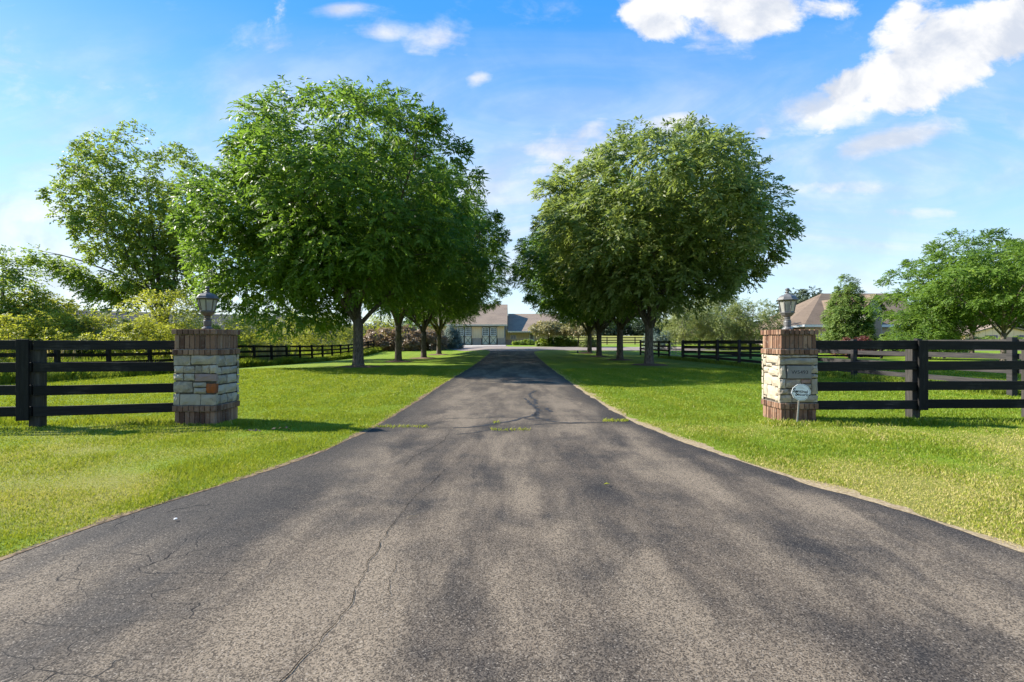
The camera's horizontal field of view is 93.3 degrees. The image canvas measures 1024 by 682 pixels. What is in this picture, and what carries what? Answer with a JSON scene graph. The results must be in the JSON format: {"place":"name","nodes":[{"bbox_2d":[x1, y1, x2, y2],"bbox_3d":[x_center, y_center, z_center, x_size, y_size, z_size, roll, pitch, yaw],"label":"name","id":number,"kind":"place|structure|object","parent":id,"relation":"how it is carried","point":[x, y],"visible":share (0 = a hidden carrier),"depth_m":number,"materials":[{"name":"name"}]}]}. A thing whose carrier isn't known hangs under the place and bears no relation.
{"place":"outdoors","nodes":[
{"label":"outdoors","id":0,"kind":"place"},
{"bbox_2d":[0,344,382,384],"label":"rough grass","id":1,"kind":"structure","parent":0,"point":[7,377],"depth_m":26.83,"materials":[{"name":"green plant"}]},
{"bbox_2d":[0,351,1023,681],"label":"driveway","id":2,"kind":"structure","parent":0,"point":[538,551],"depth_m":2.77,"materials":[{"name":"grey asphalt"}]},
{"bbox_2d":[279,429,527,681],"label":"crack","id":3,"kind":"object","parent":2,"relation":"on","point":[360,579],"visible":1,"depth_m":2.63,"materials":[{"name":"black asphalt"}]},
{"bbox_2d":[358,417,628,431],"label":"crack weeds","id":4,"kind":"object","parent":2,"relation":"on","point":[604,419],"visible":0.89,"depth_m":7.54,"materials":[{"name":"green plant"}]},
{"bbox_2d":[444,391,595,433],"bbox_3d":[-0.128,1.341,10.026,2.661,0.018,5.893,0,0,-10],"label":"crack sealer","id":5,"kind":"object","parent":2,"relation":"on","point":[536,413],"visible":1,"depth_m":8.33,"materials":[{"name":"black asphalt"}]},
{"bbox_2d":[0,336,1023,556],"bbox_3d":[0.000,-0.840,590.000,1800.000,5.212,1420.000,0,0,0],"label":"ground","id":6,"kind":"structure","parent":0,"point":[551,359],"depth_m":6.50,"materials":[{"name":"green plant"}]},
{"bbox_2d":[0,245,76,339],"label":"broadleaf tree","id":7,"kind":"object","parent":6,"relation":"on","point":[14,279],"visible":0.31,"depth_m":29.88,"materials":[{"name":"green plant"}]},
{"bbox_2d":[0,310,93,362],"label":"willow shrub","id":8,"kind":"object","parent":6,"relation":"on","point":[9,331],"visible":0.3,"depth_m":26.44,"materials":[{"name":"green plant"}]},
{"bbox_2d":[0,287,100,339],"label":"broadleaf tree","id":9,"kind":"object","parent":6,"relation":"on","point":[42,298],"visible":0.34,"depth_m":30.19,"materials":[{"name":"green plant"}]},
{"bbox_2d":[0,314,104,358],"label":"willow shrub","id":10,"kind":"object","parent":6,"relation":"on","point":[68,328],"visible":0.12,"depth_m":28.23,"materials":[{"name":"green plant"}]},
{"bbox_2d":[23,303,129,358],"bbox_3d":[-26.860,0.132,29.980,6.643,5.031,6.227,0,0,0],"label":"willow shrub","id":11,"kind":"object","parent":6,"relation":"on","point":[52,314],"visible":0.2,"depth_m":29.20,"materials":[{"name":"green plant"}]},
{"bbox_2d":[0,339,175,427],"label":"board fence","id":12,"kind":"object","parent":6,"relation":"on","point":[31,367],"visible":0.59,"depth_m":7.48,"materials":[{"name":"black paint"}]},
{"bbox_2d":[51,311,163,360],"bbox_3d":[-25.700,0.333,30.930,6.180,4.601,6.462,0,0,38],"label":"willow shrub","id":13,"kind":"object","parent":6,"relation":"on","point":[125,320],"visible":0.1,"depth_m":29.95,"materials":[{"name":"green plant"}]},
{"bbox_2d":[17,118,235,324],"bbox_3d":[-33.779,-8.137,41.379,17.757,19.995,11.369,0,0,0],"label":"cottonwood tree","id":14,"kind":"object","parent":6,"relation":"on","point":[164,262],"visible":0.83,"depth_m":39.95,"materials":[{"name":"green plant"}]},
{"bbox_2d":[74,315,178,360],"bbox_3d":[-22.357,0.506,29.082,5.061,4.192,5.509,0,0,0],"label":"willow shrub","id":15,"kind":"object","parent":6,"relation":"on","point":[132,333],"visible":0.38,"depth_m":28.35,"materials":[{"name":"green plant"}]},
{"bbox_2d":[0,339,304,361],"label":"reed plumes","id":16,"kind":"object","parent":6,"relation":"on","point":[261,353],"visible":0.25,"depth_m":36.60,"materials":[{"name":"plant"}]},
{"bbox_2d":[109,286,214,358],"bbox_3d":[-23.410,-0.556,32.730,6.897,6.865,6.487,0,0,0],"label":"willow shrub","id":17,"kind":"object","parent":6,"relation":"on","point":[161,313],"visible":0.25,"depth_m":32.23,"materials":[{"name":"green plant"}]},
{"bbox_2d":[0,340,374,361],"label":"board fence","id":18,"kind":"object","parent":6,"relation":"on","point":[57,355],"visible":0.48,"depth_m":24.24,"materials":[{"name":"black paint"}]},
{"bbox_2d":[63,310,338,347],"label":"hedge","id":19,"kind":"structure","parent":6,"relation":"on","point":[140,313],"depth_m":59.31,"materials":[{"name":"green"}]},
{"bbox_2d":[172,329,239,424],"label":"gate pillar","id":20,"kind":"structure","parent":6,"relation":"on","point":[206,380],"depth_m":7.70,"materials":[{"name":"grey stone"}]},
{"bbox_2d":[195,286,219,328],"bbox_3d":[-5.050,-0.552,8.020,0.338,0.714,0.338,0,0,0],"label":"post lantern","id":21,"kind":"object","parent":20,"relation":"on","point":[207,300],"visible":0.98,"depth_m":7.96,"materials":[{"name":"grey metal"}]},
{"bbox_2d":[168,318,250,355],"bbox_3d":[-23.295,0.400,36.137,6.483,4.274,5.424,0,0,-37],"label":"willow shrub","id":22,"kind":"object","parent":6,"relation":"on","point":[217,326],"visible":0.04,"depth_m":36.67,"materials":[{"name":"green plant"}]},
{"bbox_2d":[167,299,263,344],"bbox_3d":[-33.003,-0.724,53.846,10.570,8.033,10.874,0,0,0],"label":"willow shrub","id":23,"kind":"object","parent":6,"relation":"on","point":[218,321],"visible":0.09,"depth_m":52.79,"materials":[{"name":"green plant"}]},
{"bbox_2d":[0,382,445,560],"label":"soil verge","id":24,"kind":"structure","parent":6,"relation":"on","point":[102,520],"depth_m":4.64,"materials":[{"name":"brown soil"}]},
{"bbox_2d":[222,313,290,353],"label":"willow shrub","id":25,"kind":"object","parent":6,"relation":"on","point":[247,339],"visible":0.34,"depth_m":43.10,"materials":[{"name":"green plant"}]},
{"bbox_2d":[249,307,327,348],"bbox_3d":[-28.306,-0.794,59.856,10.023,7.406,9.052,0,0,0],"label":"willow shrub","id":26,"kind":"object","parent":6,"relation":"on","point":[284,331],"visible":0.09,"depth_m":59.23,"materials":[{"name":"green plant"}]},
{"bbox_2d":[267,309,349,349],"bbox_3d":[-23.607,-0.810,56.308,9.183,7.430,9.218,0,0,-27],"label":"willow shrub","id":27,"kind":"object","parent":6,"relation":"on","point":[306,341],"visible":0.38,"depth_m":55.07,"materials":[{"name":"green plant"}]},
{"bbox_2d":[311,313,352,347],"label":"willow shrub","id":28,"kind":"object","parent":6,"relation":"on","point":[348,335],"visible":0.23,"depth_m":65.17,"materials":[{"name":"green plant"}]},
{"bbox_2d":[335,365,380,367],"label":"mulch ground","id":29,"kind":"structure","parent":6,"relation":"on","point":[363,366],"depth_m":24.44,"materials":[{"name":"brown soil"}]},
{"bbox_2d":[162,74,490,365],"bbox_3d":[-8.528,-5.573,24.656,15.758,14.083,15.304,0,0,-27],"label":"shade tree","id":30,"kind":"object","parent":29,"relation":"on","point":[290,242],"visible":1,"depth_m":21.89,"materials":[{"name":"green plant"}]},
{"bbox_2d":[346,313,405,346],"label":"willow shrub","id":31,"kind":"object","parent":6,"relation":"on","point":[379,322],"visible":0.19,"depth_m":67.28,"materials":[{"name":"green plant"}]},
{"bbox_2d":[363,327,403,350],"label":"smoke shrub","id":32,"kind":"object","parent":6,"relation":"on","point":[381,337],"visible":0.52,"depth_m":60.99,"materials":[{"name":"pink plant"}]},
{"bbox_2d":[385,360,413,361],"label":"mulch ground","id":33,"kind":"structure","parent":6,"relation":"on","point":[399,361],"depth_m":32.99,"materials":[{"name":"brown soil"}]},
{"bbox_2d":[305,135,512,360],"bbox_3d":[-7.127,-6.183,33.641,14.434,15.504,17.285,0,0,0],"label":"shade tree","id":34,"kind":"object","parent":33,"relation":"on","point":[461,276],"visible":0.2,"depth_m":32.80,"materials":[{"name":"green plant"}]},
{"bbox_2d":[387,324,420,350],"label":"smoke shrub","id":35,"kind":"object","parent":6,"relation":"on","point":[408,342],"visible":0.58,"depth_m":61.18,"materials":[{"name":"pink plant"}]},
{"bbox_2d":[410,357,433,358],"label":"mulch ground","id":36,"kind":"structure","parent":6,"relation":"on","point":[423,358],"depth_m":42.17,"materials":[{"name":"brown soil"}]},
{"bbox_2d":[363,209,520,356],"bbox_3d":[-7.678,-5.709,43.778,17.803,14.729,14.867,0,0,16],"label":"shade tree","id":37,"kind":"object","parent":36,"relation":"on","point":[473,302],"visible":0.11,"depth_m":42.60,"materials":[{"name":"green plant"}]},
{"bbox_2d":[414,327,448,349],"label":"smoke shrub","id":38,"kind":"object","parent":6,"relation":"on","point":[432,336],"visible":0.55,"depth_m":62.98,"materials":[{"name":"pink plant"}]},
{"bbox_2d":[445,324,463,348],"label":"spruce tree","id":39,"kind":"object","parent":6,"relation":"on","point":[454,337],"visible":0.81,"depth_m":65.32,"materials":[{"name":"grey plant"}]},
{"bbox_2d":[420,304,507,344],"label":"horse barn","id":40,"kind":"structure","parent":6,"relation":"on","point":[489,327],"depth_m":79.97,"materials":[{"name":"beige"}]},
{"bbox_2d":[457,327,463,343],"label":"sliding door","id":41,"kind":"structure","parent":40,"relation":"in","point":[461,331],"depth_m":79.88,"materials":[{"name":"grey wood"}]},
{"bbox_2d":[464,327,471,344],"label":"sliding door","id":42,"kind":"structure","parent":40,"relation":"in","point":[468,330],"depth_m":79.88,"materials":[{"name":"grey wood"}]},
{"bbox_2d":[482,327,488,344],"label":"sliding door","id":43,"kind":"structure","parent":40,"relation":"in","point":[485,330],"depth_m":79.88,"materials":[{"name":"grey wood"}]},
{"bbox_2d":[490,327,496,344],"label":"sliding door","id":44,"kind":"structure","parent":40,"relation":"in","point":[493,330],"depth_m":79.88,"materials":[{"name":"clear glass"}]},
{"bbox_2d":[464,345,505,346],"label":"apron","id":45,"kind":"object","parent":6,"relation":"on","point":[482,345],"visible":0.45,"depth_m":72.69,"materials":[{"name":"concrete"}]},
{"bbox_2d":[12,306,1023,340],"bbox_3d":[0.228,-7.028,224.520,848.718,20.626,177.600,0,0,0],"label":"distant woods","id":46,"kind":"object","parent":6,"relation":"on","point":[635,329],"visible":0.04,"depth_m":228.30,"materials":[{"name":"green plant"}]},
{"bbox_2d":[511,339,535,344],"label":"boxwood hedge","id":47,"kind":"object","parent":6,"relation":"on","point":[526,342],"visible":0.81,"depth_m":76.60,"materials":[{"name":"green plant"}]},
{"bbox_2d":[506,314,559,344],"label":"barn wing","id":48,"kind":"structure","parent":6,"relation":"on","point":[517,327],"depth_m":81.95,"materials":[{"name":"beige"}]},
{"bbox_2d":[529,333,533,339],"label":"door","id":49,"kind":"structure","parent":48,"relation":"in","point":[531,336],"depth_m":81.44,"materials":[{"name":"glass"}]},
{"bbox_2d":[535,337,553,346],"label":"hosta plant","id":50,"kind":"object","parent":6,"relation":"on","point":[542,341],"visible":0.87,"depth_m":69.42,"materials":[{"name":"green plant"}]},
{"bbox_2d":[528,320,573,339],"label":"crabapple tree","id":51,"kind":"object","parent":6,"relation":"on","point":[543,327],"visible":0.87,"depth_m":68.45,"materials":[{"name":"beige plant"}]},
{"bbox_2d":[548,336,560,346],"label":"hosta plant","id":52,"kind":"object","parent":6,"relation":"on","point":[554,342],"visible":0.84,"depth_m":69.46,"materials":[{"name":"green plant"}]},
{"bbox_2d":[558,338,571,346],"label":"hosta plant","id":53,"kind":"object","parent":6,"relation":"on","point":[562,343],"visible":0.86,"depth_m":69.22,"materials":[{"name":"green plant"}]},
{"bbox_2d":[558,335,577,341],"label":"hosta plant","id":54,"kind":"object","parent":6,"relation":"on","point":[569,337],"visible":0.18,"depth_m":71.57,"materials":[{"name":"green plant"}]},
{"bbox_2d":[550,320,596,346],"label":"crabapple tree","id":55,"kind":"object","parent":6,"relation":"on","point":[578,332],"visible":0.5,"depth_m":67.05,"materials":[{"name":"beige plant"}]},
{"bbox_2d":[566,339,580,346],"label":"hosta plant","id":56,"kind":"object","parent":6,"relation":"on","point":[574,343],"visible":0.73,"depth_m":69.14,"materials":[{"name":"green plant"}]},
{"bbox_2d":[579,337,596,346],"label":"juniper shrub","id":57,"kind":"object","parent":6,"relation":"on","point":[582,344],"visible":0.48,"depth_m":65.35,"materials":[{"name":"green plant"}]},
{"bbox_2d":[567,337,679,344],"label":"board fence","id":58,"kind":"object","parent":6,"relation":"on","point":[634,340],"visible":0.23,"depth_m":85.98,"materials":[{"name":"black paint"}]},
{"bbox_2d":[629,363,668,365],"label":"mulch ground","id":59,"kind":"structure","parent":6,"relation":"on","point":[642,364],"depth_m":26.36,"materials":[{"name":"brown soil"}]},
{"bbox_2d":[523,110,806,363],"bbox_3d":[8.208,-5.077,26.378,15.050,13.081,16.922,0,0,0],"label":"shade tree","id":60,"kind":"object","parent":59,"relation":"on","point":[733,196],"visible":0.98,"depth_m":23.12,"materials":[{"name":"green plant"}]},
{"bbox_2d":[640,340,670,355],"bbox_3d":[12.482,0.710,42.700,0.176,1.564,8.740,0,0,0],"label":"board fence","id":61,"kind":"object","parent":6,"relation":"on","point":[658,346],"visible":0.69,"depth_m":40.91,"materials":[{"name":"black paint"}]},
{"bbox_2d":[642,328,674,348],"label":"spruce shrub","id":62,"kind":"object","parent":6,"relation":"on","point":[656,336],"visible":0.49,"depth_m":59.41,"materials":[{"name":"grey plant"}]},
{"bbox_2d":[670,343,681,355],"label":"tube gate","id":63,"kind":"structure","parent":6,"relation":"on","point":[674,349],"depth_m":37.13,"materials":[{"name":"black metal"}]},
{"bbox_2d":[655,298,714,341],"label":"birch tree","id":64,"kind":"object","parent":6,"relation":"on","point":[683,332],"visible":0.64,"depth_m":59.96,"materials":[{"name":"green plant"}]},
{"bbox_2d":[661,325,715,344],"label":"garden shrub","id":65,"kind":"object","parent":6,"relation":"on","point":[677,342],"visible":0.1,"depth_m":81.91,"materials":[{"name":"green plant"}]},
{"bbox_2d":[669,294,735,345],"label":"maple tree","id":66,"kind":"object","parent":6,"relation":"on","point":[723,310],"visible":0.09,"depth_m":72.57,"materials":[{"name":"green plant"}]},
{"bbox_2d":[701,329,738,344],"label":"garden shrub","id":67,"kind":"object","parent":6,"relation":"on","point":[719,338],"visible":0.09,"depth_m":78.16,"materials":[{"name":"green plant"}]},
{"bbox_2d":[705,344,736,349],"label":"flower clump","id":68,"kind":"object","parent":6,"relation":"on","point":[721,348],"visible":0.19,"depth_m":57.71,"materials":[{"name":"green plant"}]},
{"bbox_2d":[691,295,752,340],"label":"birch tree","id":69,"kind":"object","parent":6,"relation":"on","point":[719,326],"visible":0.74,"depth_m":58.89,"materials":[{"name":"green plant"}]},
{"bbox_2d":[725,344,752,350],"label":"flower clump","id":70,"kind":"object","parent":6,"relation":"on","point":[742,345],"visible":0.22,"depth_m":57.39,"materials":[{"name":"green plant"}]},
{"bbox_2d":[724,297,783,340],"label":"birch tree","id":71,"kind":"object","parent":6,"relation":"on","point":[754,326],"visible":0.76,"depth_m":58.12,"materials":[{"name":"green plant"}]},
{"bbox_2d":[761,329,818,421],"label":"gate pillar","id":72,"kind":"structure","parent":6,"relation":"on","point":[789,361],"depth_m":7.99,"materials":[{"name":"beige stone"}]},
{"bbox_2d":[776,288,798,329],"bbox_3d":[4.715,-0.552,8.280,0.338,0.714,0.338,0,0,-17],"label":"post lantern","id":73,"kind":"object","parent":72,"relation":"on","point":[787,301],"visible":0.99,"depth_m":8.21,"materials":[{"name":"grey metal"}]},
{"bbox_2d":[570,382,1023,552],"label":"straw verge","id":74,"kind":"structure","parent":6,"relation":"on","point":[854,493],"depth_m":4.43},
{"bbox_2d":[772,285,822,311],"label":"broadleaf tree","id":75,"kind":"object","parent":6,"relation":"on","point":[803,292],"visible":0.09,"depth_m":86.62,"materials":[{"name":"green plant"}]},
{"bbox_2d":[791,384,810,421],"bbox_3d":[4.619,1.050,7.732,0.314,0.724,0.019,0,0,0],"label":"yard sign","id":76,"kind":"object","parent":6,"relation":"on","point":[799,392],"visible":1,"depth_m":7.72,"materials":[{"name":"white metal"}]},
{"bbox_2d":[681,341,945,358],"bbox_3d":[23.702,0.739,37.582,21.822,1.486,0.166,0,0,-5],"label":"board fence","id":77,"kind":"object","parent":6,"relation":"on","point":[751,352],"visible":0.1,"depth_m":36.99,"materials":[{"name":"black paint"}]},
{"bbox_2d":[810,329,824,339],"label":"boxwood hedge","id":78,"kind":"object","parent":6,"relation":"on","point":[819,335],"visible":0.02,"depth_m":52.00,"materials":[{"name":"green plant"}]},
{"bbox_2d":[745,293,910,344],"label":"brick house","id":79,"kind":"structure","parent":6,"relation":"on","point":[807,314],"depth_m":60.21,"materials":[{"name":"brown"}]},
{"bbox_2d":[655,355,1020,394],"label":"fence tufts","id":80,"kind":"object","parent":6,"relation":"on","point":[873,378],"visible":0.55,"depth_m":18.00,"materials":[{"name":"green plant"}]},
{"bbox_2d":[820,274,875,354],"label":"pear tree","id":81,"kind":"object","parent":6,"relation":"on","point":[838,325],"visible":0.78,"depth_m":45.21,"materials":[{"name":"green plant"}]},
{"bbox_2d":[682,337,1023,395],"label":"board fence","id":82,"kind":"object","parent":6,"relation":"on","point":[1011,355],"visible":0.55,"depth_m":16.12,"materials":[{"name":"paint"}]},
{"bbox_2d":[830,335,879,356],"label":"barberry hedge","id":83,"kind":"object","parent":6,"relation":"on","point":[863,338],"visible":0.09,"depth_m":41.75,"materials":[{"name":"red plant"}]},
{"bbox_2d":[863,306,878,340],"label":"arborvitae","id":84,"kind":"object","parent":6,"relation":"on","point":[871,333],"visible":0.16,"depth_m":47.63,"materials":[{"name":"green plant"}]},
{"bbox_2d":[877,332,897,350],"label":"garden shrub","id":85,"kind":"object","parent":6,"relation":"on","point":[882,336],"visible":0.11,"depth_m":49.70,"materials":[{"name":"green plant"}]},
{"bbox_2d":[815,340,1023,417],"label":"board fence","id":86,"kind":"object","parent":6,"relation":"on","point":[916,365],"visible":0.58,"depth_m":8.31,"materials":[{"name":"black paint"}]},
{"bbox_2d":[883,289,979,358],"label":"locust tree","id":87,"kind":"object","parent":6,"relation":"on","point":[936,328],"visible":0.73,"depth_m":35.26,"materials":[{"name":"green plant"}]},
{"bbox_2d":[860,227,1023,352],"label":"locust tree","id":88,"kind":"object","parent":6,"relation":"on","point":[928,271],"visible":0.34,"depth_m":40.69,"materials":[{"name":"green plant"}]},
{"bbox_2d":[916,239,1023,360],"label":"locust tree","id":89,"kind":"object","parent":6,"relation":"on","point":[982,273],"visible":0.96,"depth_m":32.66,"materials":[{"name":"green plant"}]},
{"bbox_2d":[959,325,1023,338],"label":"tan house","id":90,"kind":"structure","parent":6,"relation":"on","point":[988,330],"depth_m":82.00,"materials":[{"name":"beige"}]},
{"bbox_2d":[967,335,1023,339],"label":"garden shrub","id":91,"kind":"object","parent":6,"relation":"on","point":[987,337],"visible":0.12,"depth_m":62.16,"materials":[{"name":"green plant"}]},
{"bbox_2d":[0,0,1023,335],"label":"sky","id":92,"kind":"structure","parent":0,"point":[898,125],"materials":[{"name":"blue"}]},
{"bbox_2d":[436,346,744,350],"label":"courtyard","id":93,"kind":"structure","parent":0,"point":[497,348],"depth_m":61.26,"materials":[{"name":"concrete"}]},
{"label":"mulch ground","id":94,"kind":"structure","parent":0,"visible":0},
{"bbox_2d":[403,245,512,353],"bbox_3d":[-8.736,-5.387,52.460,15.877,13.954,19.013,0,0,14],"label":"shade tree","id":95,"kind":"object","parent":94,"relation":"on","point":[441,325],"visible":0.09,"depth_m":52.73,"materials":[{"name":"green plant"}]},
{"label":"mulch ground","id":96,"kind":"structure","parent":0,"visible":0},
{"bbox_2d":[512,170,737,358],"bbox_3d":[7.289,-5.279,33.844,17.285,13.488,14.434,0,0,35],"label":"shade tree","id":97,"kind":"object","parent":96,"relation":"on","point":[546,285],"visible":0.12,"depth_m":34.24,"materials":[{"name":"green plant"}]},
{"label":"mulch ground","id":98,"kind":"structure","parent":0,"visible":0},
{"bbox_2d":[507,225,664,355],"bbox_3d":[8.056,-5.016,41.823,17.630,13.024,14.722,0,0,-28],"label":"shade tree","id":99,"kind":"object","parent":98,"relation":"on","point":[599,328],"visible":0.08,"depth_m":42.18,"materials":[{"name":"green plant"}]},
{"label":"mulch ground","id":100,"kind":"structure","parent":0,"visible":0},
{"bbox_2d":[517,269,635,352],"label":"shade tree","id":101,"kind":"object","parent":100,"relation":"on","point":[588,329],"visible":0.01,"depth_m":50.66,"materials":[{"name":"green plant"}]}
]}

